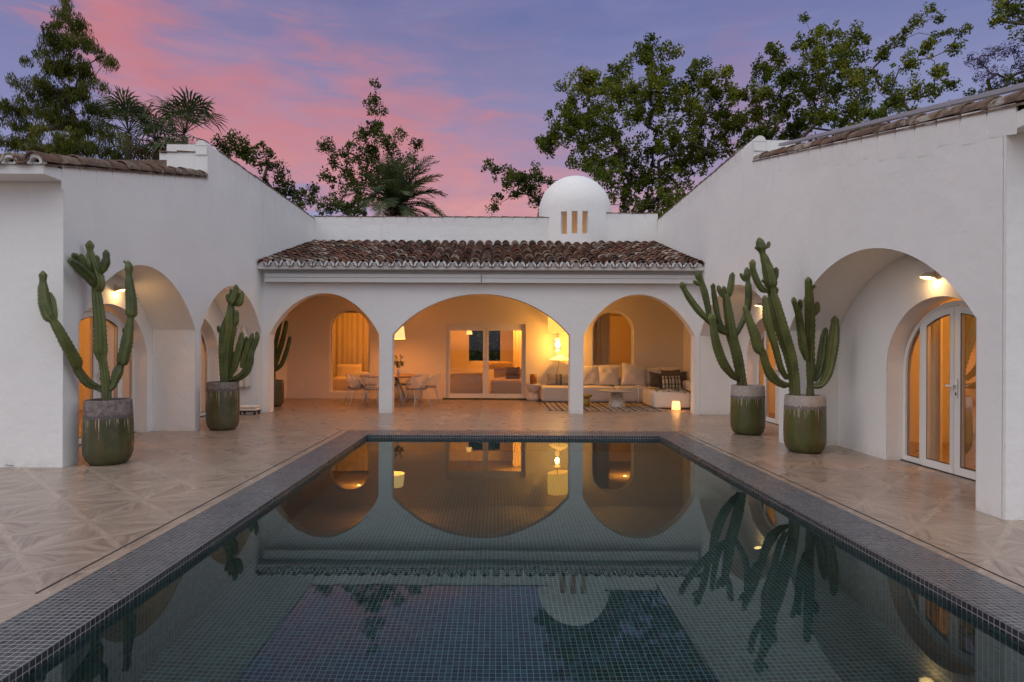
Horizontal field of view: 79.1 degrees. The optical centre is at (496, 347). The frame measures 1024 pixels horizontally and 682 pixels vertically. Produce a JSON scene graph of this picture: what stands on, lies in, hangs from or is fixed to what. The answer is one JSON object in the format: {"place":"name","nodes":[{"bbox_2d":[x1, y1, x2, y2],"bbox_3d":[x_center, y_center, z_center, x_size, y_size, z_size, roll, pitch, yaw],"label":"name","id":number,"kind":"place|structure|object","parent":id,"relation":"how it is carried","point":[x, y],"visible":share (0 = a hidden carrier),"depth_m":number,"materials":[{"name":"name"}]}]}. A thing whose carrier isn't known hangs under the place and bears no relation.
{"place":"outdoors","nodes":[
{"label":"outdoors","id":0,"kind":"place"},
{"bbox_2d":[356,372,368,390],"bbox_3d":[-3.980,1.114,20.101,0.958,0.684,1.012,0,0,0],"label":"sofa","id":1,"kind":"object","parent":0,"point":[361,381],"visible":0.16,"depth_m":19.60,"materials":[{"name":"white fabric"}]},
{"bbox_2d":[0,386,1023,623],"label":"terrace floor","id":2,"kind":"structure","parent":0,"point":[57,524],"depth_m":6.99,"materials":[{"name":"beige stone"}]},
{"bbox_2d":[0,0,131,159],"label":"drooping tree","id":3,"kind":"object","parent":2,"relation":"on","point":[65,100],"visible":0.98,"depth_m":19.34,"materials":[{"name":"green plant"}]},
{"bbox_2d":[81,398,133,465],"bbox_3d":[-4.989,1.071,7.960,0.576,0.819,0.576,0,0,0],"label":"planter","id":4,"kind":"object","parent":2,"relation":"on","point":[107,433],"visible":0.97,"depth_m":7.74,"materials":[{"name":"ceramic"}]},
{"bbox_2d":[37,240,138,400],"bbox_3d":[-5.171,-0.345,7.828,0.433,2.071,1.089,0,0,42],"label":"cactus","id":5,"kind":"object","parent":4,"relation":"in","point":[90,269],"visible":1,"depth_m":7.93,"materials":[{"name":"green plant"}]},
{"bbox_2d":[85,84,171,159],"bbox_3d":[-13.543,-4.053,23.078,3.298,11.102,3.276,0,0,-24],"label":"fan palm","id":6,"kind":"object","parent":2,"relation":"on","point":[133,109],"visible":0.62,"depth_m":22.60,"materials":[{"name":"green plant"}]},
{"bbox_2d":[124,115,180,159],"bbox_3d":[-13.193,-3.815,24.074,2.564,10.629,2.593,0,0,0],"label":"fan palm","id":7,"kind":"object","parent":2,"relation":"on","point":[171,132],"visible":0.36,"depth_m":23.63,"materials":[{"name":"green plant"}]},
{"bbox_2d":[133,86,227,159],"bbox_3d":[-11.488,-3.859,22.196,3.140,10.729,3.071,0,0,40],"label":"fan palm","id":8,"kind":"object","parent":2,"relation":"on","point":[190,106],"visible":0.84,"depth_m":21.99,"materials":[{"name":"green plant"}]},
{"bbox_2d":[205,381,239,430],"bbox_3d":[-4.979,1.048,11.260,0.572,0.864,0.572,0,0,0],"label":"planter","id":9,"kind":"object","parent":2,"relation":"on","point":[222,410],"visible":0.95,"depth_m":11.03,"materials":[{"name":"green ceramic"}]},
{"bbox_2d":[217,284,259,382],"bbox_3d":[-4.694,-0.238,11.284,0.837,1.826,0.366,0,0,0],"label":"cactus","id":10,"kind":"object","parent":9,"relation":"in","point":[229,359],"visible":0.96,"depth_m":11.22,"materials":[{"name":"green plant"}]},
{"bbox_2d":[240,410,260,414],"bbox_3d":[-5.486,1.434,13.750,0.400,0.082,0.300,0,0,0],"label":"towel trolley","id":11,"kind":"object","parent":2,"relation":"on","point":[254,413],"visible":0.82,"depth_m":13.62,"materials":[{"name":"black metal"}]},
{"bbox_2d":[240,407,260,410],"bbox_3d":[-5.486,1.365,13.750,0.403,0.058,0.304,0,0,0],"label":"folded towel","id":12,"kind":"object","parent":11,"relation":"on","point":[250,409],"visible":0.73,"depth_m":13.60,"materials":[{"name":"white fabric"}]},
{"bbox_2d":[240,405,259,408],"bbox_3d":[-5.485,1.307,13.749,0.381,0.058,0.304,0,0,0],"label":"folded towel","id":13,"kind":"object","parent":12,"relation":"on","point":[249,406],"visible":0.81,"depth_m":13.61,"materials":[{"name":"white fabric"}]},
{"bbox_2d":[274,380,283,406],"bbox_3d":[-5.625,1.145,15.620,0.500,0.664,0.500,0,0,0],"label":"planter","id":14,"kind":"object","parent":2,"relation":"on","point":[278,393],"visible":0.47,"depth_m":15.47,"materials":[{"name":"green ceramic"}]},
{"bbox_2d":[274,320,291,379],"bbox_3d":[-5.534,0.103,15.625,0.738,1.637,0.185,0,0,0],"label":"cactus","id":15,"kind":"object","parent":14,"relation":"on","point":[278,352],"visible":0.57,"depth_m":15.59,"materials":[{"name":"green plant"}]},
{"bbox_2d":[333,364,361,390],"bbox_3d":[-4.979,1.005,20.599,0.857,0.893,0.813,0,0,0],"label":"armchair","id":16,"kind":"object","parent":2,"relation":"on","point":[339,381],"visible":0.57,"depth_m":20.74,"materials":[{"name":"white fabric"}]},
{"bbox_2d":[344,373,368,404],"bbox_3d":[-3.667,1.072,16.148,0.542,0.821,0.595,0,0,-29],"label":"wire chair","id":17,"kind":"object","parent":2,"relation":"on","point":[353,386],"visible":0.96,"depth_m":15.98,"materials":[{"name":"grey metal"}]},
{"bbox_2d":[352,371,377,402],"bbox_3d":[-3.628,1.072,17.122,0.542,0.821,0.595,0,0,32],"label":"wire chair","id":18,"kind":"object","parent":2,"relation":"on","point":[362,384],"visible":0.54,"depth_m":17.05,"materials":[{"name":"grey metal"}]},
{"bbox_2d":[359,374,378,406],"bbox_3d":[-3.105,1.074,15.616,0.595,0.821,0.542,0,0,16],"label":"wire chair","id":19,"kind":"object","parent":2,"relation":"on","point":[368,385],"visible":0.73,"depth_m":15.43,"materials":[{"name":"grey metal"}]},
{"bbox_2d":[360,374,422,404],"bbox_3d":[-2.825,1.118,16.620,1.680,0.758,1.680,0,0,0],"label":"dining table","id":20,"kind":"object","parent":2,"relation":"on","point":[396,378],"visible":0.52,"depth_m":16.45,"materials":[{"name":"brown wood"}]},
{"bbox_3d":[-2.603,0.635,16.350,0.090,0.210,0.090,0,0,0],"label":"vase","id":21,"kind":"object","parent":20,"relation":"on","visible":0},
{"bbox_2d":[394,355,405,367],"bbox_3d":[-2.611,0.389,16.381,0.398,0.444,0.319,0,0,14],"label":"flower bouquet","id":22,"kind":"object","parent":21,"relation":"in","point":[399,362],"visible":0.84,"depth_m":16.34,"materials":[{"name":"beige plant"}]},
{"bbox_2d":[394,371,413,400],"bbox_3d":[-2.664,1.076,17.624,0.595,0.821,0.542,0,0,9],"label":"wire chair","id":23,"kind":"object","parent":2,"relation":"on","point":[404,380],"visible":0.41,"depth_m":17.76,"materials":[{"name":"grey metal"}]},
{"bbox_2d":[402,374,431,406],"bbox_3d":[-2.031,1.078,15.798,0.595,0.821,0.542,0,0,-44],"label":"wire chair","id":24,"kind":"object","parent":2,"relation":"on","point":[421,387],"visible":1,"depth_m":15.65,"materials":[{"name":"grey metal"}]},
{"bbox_2d":[420,373,439,403],"bbox_3d":[-1.801,1.079,16.701,0.542,0.821,0.595,0,0,-4],"label":"wire chair","id":25,"kind":"object","parent":2,"relation":"on","point":[429,385],"visible":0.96,"depth_m":16.51,"materials":[{"name":"grey metal"}]},
{"bbox_2d":[450,372,482,393],"bbox_3d":[-1.105,1.116,19.601,1.309,0.702,1.011,0,0,0],"label":"sofa","id":26,"kind":"object","parent":2,"relation":"on","point":[466,382],"visible":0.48,"depth_m":19.10,"materials":[{"name":"beige fabric"}]},
{"bbox_2d":[443,398,526,399],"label":"sill","id":27,"kind":"structure","parent":2,"relation":"on","point":[484,399],"depth_m":17.86,"materials":[{"name":"grey stone"}]},
{"bbox_2d":[490,379,520,393],"bbox_3d":[0.570,1.223,19.225,1.557,0.503,0.963,0,0,0],"label":"chaise longue","id":28,"kind":"object","parent":2,"relation":"on","point":[505,386],"visible":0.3,"depth_m":18.75,"materials":[{"name":"beige fabric"}]},
{"bbox_2d":[505,367,519,378],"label":"cushion","id":29,"kind":"object","parent":28,"relation":"on","point":[512,372],"visible":0.93,"depth_m":19.46,"materials":[{"name":"brown fabric"}]},
{"bbox_2d":[494,368,520,378],"bbox_3d":[0.746,1.079,20.250,1.708,0.792,0.913,0,0,0],"label":"sofa","id":30,"kind":"object","parent":2,"relation":"on","point":[499,373],"visible":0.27,"depth_m":20.44,"materials":[{"name":"beige fabric"}]},
{"bbox_2d":[489,361,513,368],"bbox_3d":[0.048,0.580,20.499,1.046,0.268,0.534,0,0,0],"label":"fur throw","id":31,"kind":"object","parent":30,"relation":"on","point":[499,365],"visible":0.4,"depth_m":20.26,"materials":[{"name":"beige fur"}]},
{"bbox_2d":[0,82,1023,519],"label":"villa","id":32,"kind":"object","parent":2,"relation":"on","point":[864,228],"visible":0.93,"depth_m":10.00,"materials":[{"name":"paint"}]},
{"bbox_2d":[79,307,135,444],"bbox_3d":[-6.328,0.416,9.800,0.138,2.118,2.052,0,0,0],"label":"door","id":33,"kind":"structure","parent":32,"relation":"in","point":[125,388],"depth_m":10.27,"materials":[{"name":"white paint"}]},
{"bbox_2d":[114,284,124,291],"bbox_3d":[-6.020,-0.953,9.930,0.193,0.123,0.176,0,0,0],"label":"wall lamp","id":34,"kind":"object","parent":32,"relation":"attached to","point":[117,288],"visible":0.91,"depth_m":9.91,"materials":[{"name":"beige metal"}]},
{"bbox_2d":[200,329,208,416],"bbox_3d":[-6.347,0.431,12.620,0.100,2.088,1.992,0,0,0],"label":"door","id":35,"kind":"structure","parent":32,"relation":"in","point":[204,353],"depth_m":13.45,"materials":[{"name":"white paint"}]},
{"bbox_2d":[233,324,250,387],"bbox_3d":[-5.882,0.182,14.021,0.621,1.450,0.156,0,0,0],"label":"bathrobe","id":36,"kind":"object","parent":32,"relation":"hanging from","point":[245,382],"visible":0.17,"depth_m":13.99,"materials":[{"name":"fabric"}]},
{"bbox_2d":[331,309,369,391],"bbox_3d":[-4.295,0.090,18.245,1.170,2.435,0.050,0,0,0],"label":"window","id":37,"kind":"structure","parent":32,"relation":"in","point":[340,313],"depth_m":18.22,"materials":[{"name":"white paint"}]},
{"bbox_2d":[333,313,368,376],"bbox_3d":[-4.740,0.106,21.600,2.680,2.650,0.095,0,0,0],"label":"curtain","id":38,"kind":"object","parent":32,"relation":"hanging from","point":[350,338],"visible":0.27,"depth_m":21.60,"materials":[{"name":"fabric"}]},
{"bbox_2d":[265,273,480,282],"bbox_3d":[-2.799,-1.571,14.062,4.884,0.200,0.174,0,0,0],"label":"awning cassette","id":39,"kind":"object","parent":32,"relation":"attached to","point":[394,278],"visible":1,"depth_m":13.98,"materials":[{"name":"white metal"}]},
{"bbox_2d":[395,326,404,338],"bbox_3d":[-2.757,-0.866,16.450,0.650,1.270,0.650,0,0,0],"label":"pendant lamp","id":40,"kind":"object","parent":32,"relation":"hanging from","point":[400,333],"visible":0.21,"depth_m":16.26,"materials":[{"name":"beige"}]},
{"bbox_2d":[446,324,525,397],"bbox_3d":[-0.322,0.389,18.207,2.320,2.160,0.125,0,0,0],"label":"sliding door","id":41,"kind":"structure","parent":32,"relation":"in","point":[485,328],"depth_m":18.19,"materials":[{"name":"white paint"}]},
{"bbox_2d":[513,331,521,367],"bbox_3d":[1.175,0.130,22.600,1.150,2.650,0.095,0,0,0],"label":"curtain","id":42,"kind":"object","parent":32,"relation":"hanging from","point":[517,337],"visible":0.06,"depth_m":22.61,"materials":[{"name":"fabric"}]},
{"bbox_2d":[548,317,567,370],"bbox_3d":[1.807,-0.007,17.750,0.689,2.069,0.680,0,0,0],"label":"sculptural lamp","id":43,"kind":"object","parent":32,"relation":"attached to","point":[554,326],"visible":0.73,"depth_m":17.58,"materials":[{"name":"white"}]},
{"bbox_2d":[482,274,696,283],"bbox_3d":[2.116,-1.552,14.062,4.914,0.200,0.174,0,0,0],"label":"awning cassette","id":44,"kind":"object","parent":32,"relation":"attached to","point":[596,279],"visible":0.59,"depth_m":13.98,"materials":[{"name":"white metal"}]},
{"bbox_2d":[593,313,609,364],"bbox_3d":[3.124,0.138,19.201,0.750,2.650,0.093,0,0,0],"label":"curtain","id":45,"kind":"object","parent":32,"relation":"hanging from","point":[601,343],"visible":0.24,"depth_m":19.20,"materials":[{"name":"fabric"}]},
{"bbox_2d":[592,311,632,365],"bbox_3d":[3.396,-0.264,18.245,1.210,1.625,0.050,0,0,0],"label":"window","id":46,"kind":"structure","parent":32,"relation":"in","point":[623,315],"depth_m":18.22,"materials":[{"name":"white paint"}]},
{"bbox_2d":[757,330,778,424],"bbox_3d":[5.566,0.478,12.300,0.138,2.088,1.994,0,0,1],"label":"door","id":47,"kind":"structure","parent":32,"relation":"in","point":[765,341],"depth_m":12.82,"materials":[{"name":"white paint"}]},
{"bbox_2d":[919,270,938,279],"bbox_3d":[5.179,-0.873,7.430,0.193,0.123,0.176,0,0,0],"label":"wall lamp","id":48,"kind":"object","parent":32,"relation":"attached to","point":[934,274],"visible":1,"depth_m":7.41,"materials":[{"name":"beige metal"}]},
{"bbox_2d":[930,303,942,460],"bbox_3d":[5.761,0.248,8.235,0.097,2.450,0.370,0,0,0],"label":"curtain","id":49,"kind":"object","parent":32,"relation":"hanging from","point":[936,432],"visible":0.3,"depth_m":8.10,"materials":[{"name":"fabric"}]},
{"bbox_2d":[900,301,975,480],"bbox_3d":[5.486,0.480,7.420,0.138,2.084,1.964,0,0,1],"label":"door","id":50,"kind":"structure","parent":32,"relation":"in","point":[962,400],"depth_m":7.43,"materials":[{"name":"white paint"}]},
{"bbox_2d":[0,431,1023,681],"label":"pool coping","id":51,"kind":"object","parent":2,"relation":"on","point":[34,637],"visible":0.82,"depth_m":4.53,"materials":[{"name":"tile"}]},
{"bbox_2d":[35,430,1023,593],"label":"expansion joint","id":52,"kind":"object","parent":2,"relation":"in","point":[498,430],"visible":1,"depth_m":5.33,"materials":[{"name":"grey"}]},
{"bbox_2d":[526,384,540,400],"bbox_3d":[1.035,1.264,17.620,0.450,0.480,0.450,0,0,0],"label":"pedestal table","id":53,"kind":"object","parent":2,"relation":"on","point":[533,389],"visible":0.98,"depth_m":17.47,"materials":[{"name":"grey paint"}]},
{"bbox_2d":[530,374,536,383],"bbox_3d":[1.036,0.888,17.620,0.196,0.270,0.196,0,0,0],"label":"glass lamp","id":54,"kind":"object","parent":53,"relation":"on","point":[533,378],"visible":1,"depth_m":17.54,"materials":[{"name":"brown glass"}]},
{"bbox_2d":[541,402,666,410],"bbox_3d":[2.634,1.502,15.835,2.880,0.012,2.250,0,0,0],"label":"rug","id":55,"kind":"object","parent":2,"relation":"on","point":[563,406],"visible":0.82,"depth_m":15.52,"materials":[{"name":"beige fabric"}]},
{"bbox_2d":[583,394,591,406],"bbox_3d":[2.235,1.340,15.920,0.430,0.310,0.430,0,0,0],"label":"side table","id":56,"kind":"object","parent":55,"relation":"on","point":[586,399],"visible":0.57,"depth_m":15.77,"materials":[{"name":"yellow plastic"}]},
{"bbox_2d":[598,389,635,407],"bbox_3d":[3.045,1.288,15.750,0.960,0.420,0.960,0,0,0],"label":"coffee table","id":57,"kind":"object","parent":55,"relation":"on","point":[616,400],"visible":1,"depth_m":15.61,"materials":[{"name":"stone"}]},
{"bbox_2d":[539,377,690,401],"bbox_3d":[3.244,1.174,16.831,4.027,0.646,2.472,0,0,0],"label":"sofa","id":58,"kind":"object","parent":2,"relation":"on","point":[553,393],"visible":0.3,"depth_m":16.98,"materials":[{"name":"white fabric"}]},
{"bbox_2d":[547,374,567,384],"bbox_3d":[1.856,0.909,17.767,0.860,0.340,0.174,0,-16,0],"label":"cushion","id":59,"kind":"object","parent":58,"relation":"on","point":[557,379],"visible":0.69,"depth_m":17.70,"materials":[{"name":"beige fabric"}]},
{"bbox_2d":[583,365,598,384],"bbox_3d":[2.614,0.789,17.692,0.620,0.600,0.252,0,-14,-2],"label":"cushion","id":60,"kind":"object","parent":58,"relation":"on","point":[590,375],"visible":0.81,"depth_m":17.59,"materials":[{"name":"white fabric"}]},
{"bbox_2d":[598,366,618,385],"bbox_3d":[3.169,0.803,17.675,0.620,0.580,0.286,2,-15,2],"label":"cushion","id":61,"kind":"object","parent":58,"relation":"on","point":[607,375],"visible":0.99,"depth_m":17.57,"materials":[{"name":"white fabric"}]},
{"bbox_2d":[621,362,646,385],"bbox_3d":[3.890,0.770,17.591,0.720,0.660,0.306,6,-16,0],"label":"cushion","id":62,"kind":"object","parent":58,"relation":"on","point":[633,374],"visible":0.97,"depth_m":17.48,"materials":[{"name":"white fabric"}]},
{"bbox_2d":[646,368,661,385],"bbox_3d":[4.492,0.826,17.766,0.600,0.540,0.272,-2,-14,4],"label":"cushion","id":63,"kind":"object","parent":58,"relation":"on","point":[656,370],"visible":0.34,"depth_m":17.70,"materials":[{"name":"white fabric"}]},
{"bbox_2d":[649,371,663,387],"bbox_3d":[4.330,0.881,16.796,0.460,0.440,0.207,11,-21,-18],"label":"cushion","id":64,"kind":"object","parent":58,"relation":"on","point":[655,380],"visible":0.88,"depth_m":16.70,"materials":[{"name":"brown fabric"}]},
{"bbox_2d":[660,367,679,369],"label":"cushion","id":65,"kind":"object","parent":58,"relation":"on","point":[670,368],"visible":0.23,"depth_m":17.68,"materials":[{"name":"white fabric"}]},
{"bbox_2d":[661,370,679,375],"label":"cushion","id":66,"kind":"object","parent":58,"relation":"on","point":[665,372],"visible":0.3,"depth_m":16.93,"materials":[{"name":"brown fabric"}]},
{"bbox_2d":[669,371,686,384],"bbox_3d":[4.913,0.871,16.822,0.500,0.460,0.183,-3,-18,6],"label":"cushion","id":67,"kind":"object","parent":58,"relation":"on","point":[683,375],"visible":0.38,"depth_m":16.81,"materials":[{"name":"brown fabric"}]},
{"bbox_2d":[643,389,690,407],"bbox_3d":[4.345,1.290,15.951,0.932,0.434,1.257,0,0,0],"label":"ottoman","id":68,"kind":"object","parent":2,"relation":"on","point":[656,399],"visible":0.72,"depth_m":15.33,"materials":[{"name":"white fabric"}]},
{"bbox_2d":[650,387,690,404],"bbox_3d":[4.437,1.248,15.746,0.983,0.422,0.824,0,0,6],"label":"throw blanket","id":69,"kind":"object","parent":68,"relation":"on","point":[683,390],"visible":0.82,"depth_m":15.53,"materials":[{"name":"white fabric"}]},
{"bbox_2d":[661,376,681,388],"bbox_3d":[4.667,0.919,16.562,0.540,0.360,0.193,-1,-20,3],"label":"cushion","id":70,"kind":"object","parent":68,"relation":"on","point":[671,381],"visible":0.98,"depth_m":16.50,"materials":[{"name":"fabric"}]},
{"bbox_2d":[672,401,680,410],"bbox_3d":[4.329,1.402,14.980,0.210,0.230,0.210,0,0,0],"label":"candle lantern","id":71,"kind":"object","parent":2,"relation":"on","point":[675,405],"visible":1,"depth_m":14.90,"materials":[{"name":"beige glass"}]},
{"bbox_2d":[730,384,765,435],"bbox_3d":[4.416,1.088,10.910,0.584,0.859,0.584,0,0,0],"label":"planter","id":72,"kind":"object","parent":2,"relation":"on","point":[748,409],"visible":0.94,"depth_m":10.67,"materials":[{"name":"green ceramic"}]},
{"bbox_2d":[679,267,752,385],"bbox_3d":[3.859,-0.334,10.813,1.386,2.194,0.364,0,0,-16],"label":"cactus","id":73,"kind":"object","parent":72,"relation":"in","point":[730,330],"visible":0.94,"depth_m":10.86,"materials":[{"name":"green plant"}]},
{"bbox_2d":[783,394,826,453],"bbox_3d":[4.501,1.103,9.060,0.572,0.829,0.572,0,0,0],"label":"planter","id":74,"kind":"object","parent":2,"relation":"on","point":[804,424],"visible":0.92,"depth_m":8.83,"materials":[{"name":"green ceramic"}]},
{"bbox_2d":[743,237,840,395],"bbox_3d":[4.273,-0.425,8.929,1.551,2.380,0.593,0,0,-7],"label":"cactus","id":75,"kind":"object","parent":74,"relation":"in","point":[773,318],"visible":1,"depth_m":9.01,"materials":[{"name":"green plant"}]},
{"bbox_2d":[0,0,1023,216],"label":"sky","id":76,"kind":"structure","parent":0,"point":[473,80],"materials":[{"name":"purple"}]},
{"label":"ground","id":77,"kind":"structure","parent":0,"visible":0},
{"bbox_2d":[210,128,320,209],"bbox_3d":[-14.205,-5.999,38.014,6.493,14.986,2.795,0,0,-11],"label":"leafy tree","id":78,"kind":"object","parent":77,"relation":"on","point":[244,153],"visible":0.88,"depth_m":38.00,"materials":[{"name":"green plant"}]},
{"bbox_2d":[316,75,424,215],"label":"poplar tree","id":79,"kind":"object","parent":77,"relation":"on","point":[375,128],"visible":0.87,"depth_m":49.78,"materials":[{"name":"green plant"}]},
{"bbox_2d":[337,153,447,216],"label":"date palm","id":80,"kind":"object","parent":77,"relation":"on","point":[398,191],"visible":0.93,"depth_m":40.90,"materials":[{"name":"green plant"}]},
{"bbox_2d":[469,331,499,360],"bbox_3d":[-0.001,-0.150,28.431,18.202,3.829,2.978,0,0,0],"label":"hedge","id":81,"kind":"object","parent":77,"relation":"on","point":[475,345],"depth_m":28.16,"materials":[{"name":"green plant"}]},
{"bbox_2d":[480,157,557,215],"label":"plane tree","id":82,"kind":"object","parent":77,"relation":"on","point":[523,183],"visible":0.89,"depth_m":51.11,"materials":[{"name":"green plant"}]},
{"bbox_2d":[534,32,753,217],"bbox_3d":[7.137,-6.741,28.860,10.797,16.648,6.839,0,0,0],"label":"plane tree","id":83,"kind":"object","parent":77,"relation":"on","point":[587,122],"visible":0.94,"depth_m":29.43,"materials":[{"name":"green plant"}]},
{"bbox_2d":[730,11,876,149],"bbox_3d":[13.932,-6.885,27.528,6.674,17.000,4.884,0,0,0],"label":"plane tree","id":84,"kind":"object","parent":77,"relation":"on","point":[814,117],"visible":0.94,"depth_m":27.26,"materials":[{"name":"green plant"}]},
{"bbox_2d":[843,1,973,131],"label":"plane tree","id":85,"kind":"object","parent":77,"relation":"on","point":[895,99],"visible":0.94,"depth_m":22.84,"materials":[{"name":"green plant"}]},
{"bbox_2d":[963,35,1023,91],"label":"jacaranda tree","id":86,"kind":"object","parent":77,"relation":"on","point":[980,63],"visible":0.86,"depth_m":21.25,"materials":[{"name":"purple plant"}]},
{"bbox_2d":[963,71,1023,100],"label":"tree","id":87,"kind":"object","parent":77,"relation":"on","point":[1010,78],"visible":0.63,"depth_m":20.63,"materials":[{"name":"green plant"}]},
{"bbox_2d":[987,0,1023,45],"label":"plane tree","id":88,"kind":"object","parent":77,"relation":"on","point":[1007,6],"visible":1,"depth_m":19.36,"materials":[{"name":"green plant"}]},
{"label":"pool basin","id":89,"kind":"structure","parent":0,"visible":0},
{"bbox_2d":[17,438,1023,681],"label":"water","id":90,"kind":"structure","parent":89,"relation":"in","point":[494,560],"depth_m":3.97,"materials":[{"name":"teal liquid"}]}
]}

